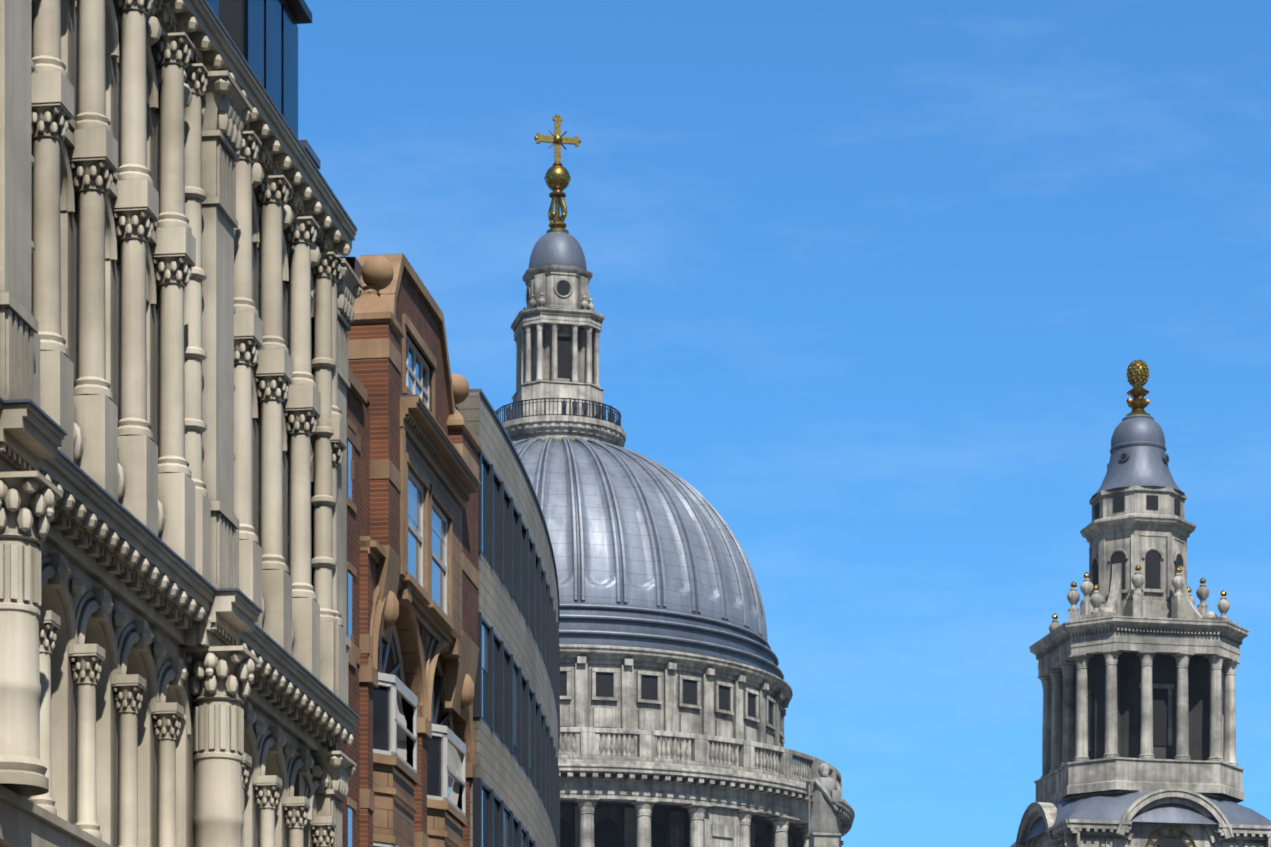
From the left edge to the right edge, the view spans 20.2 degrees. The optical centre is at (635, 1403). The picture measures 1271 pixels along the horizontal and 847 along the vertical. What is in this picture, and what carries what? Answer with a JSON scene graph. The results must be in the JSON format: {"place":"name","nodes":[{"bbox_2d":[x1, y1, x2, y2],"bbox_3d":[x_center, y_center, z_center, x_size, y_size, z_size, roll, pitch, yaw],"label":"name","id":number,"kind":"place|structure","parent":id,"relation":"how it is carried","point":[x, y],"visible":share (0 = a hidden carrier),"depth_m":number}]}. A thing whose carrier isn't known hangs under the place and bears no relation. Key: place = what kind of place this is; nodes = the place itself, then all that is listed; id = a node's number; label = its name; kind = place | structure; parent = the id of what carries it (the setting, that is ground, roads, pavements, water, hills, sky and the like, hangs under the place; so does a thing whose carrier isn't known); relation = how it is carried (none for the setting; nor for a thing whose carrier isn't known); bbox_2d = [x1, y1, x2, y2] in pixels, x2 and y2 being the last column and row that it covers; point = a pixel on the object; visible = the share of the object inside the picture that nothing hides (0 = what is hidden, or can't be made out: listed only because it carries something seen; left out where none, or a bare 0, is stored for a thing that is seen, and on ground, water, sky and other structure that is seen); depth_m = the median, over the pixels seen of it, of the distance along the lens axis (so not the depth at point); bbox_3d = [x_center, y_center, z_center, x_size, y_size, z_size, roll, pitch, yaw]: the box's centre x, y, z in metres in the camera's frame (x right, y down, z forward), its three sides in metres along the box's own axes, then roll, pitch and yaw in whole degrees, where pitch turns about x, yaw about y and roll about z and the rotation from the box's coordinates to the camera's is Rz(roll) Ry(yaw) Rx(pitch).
{"place":"outdoors","nodes":[
{"label":"outdoors","id":0,"kind":"place"},
{"bbox_2d":[0,0,362,846],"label":"stone building","id":1,"kind":"structure","parent":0,"point":[180,286],"depth_m":43.65},
{"bbox_2d":[338,253,481,846],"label":"brick building","id":2,"kind":"structure","parent":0,"point":[414,446],"depth_m":58.16},
{"bbox_2d":[495,114,854,846],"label":"cathedral dome","id":3,"kind":"structure","parent":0,"point":[675,694],"depth_m":282.74},
{"bbox_2d":[297,0,1270,846],"label":"sky","id":4,"kind":"structure","parent":0,"point":[881,282]},
{"bbox_2d":[806,763,842,846],"bbox_3d":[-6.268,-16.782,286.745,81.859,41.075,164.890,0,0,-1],"label":"statue","id":5,"kind":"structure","parent":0,"point":[824,789],"depth_m":207.38},
{"bbox_2d":[1010,359,1270,846],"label":"bell tower","id":6,"kind":"structure","parent":0,"point":[1138,658],"depth_m":219.83},
{"label":"ground","id":7,"kind":"structure","parent":0,"visible":0},
{"bbox_2d":[456,389,559,846],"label":"office building","id":8,"kind":"structure","parent":7,"relation":"on","point":[515,791],"depth_m":67.54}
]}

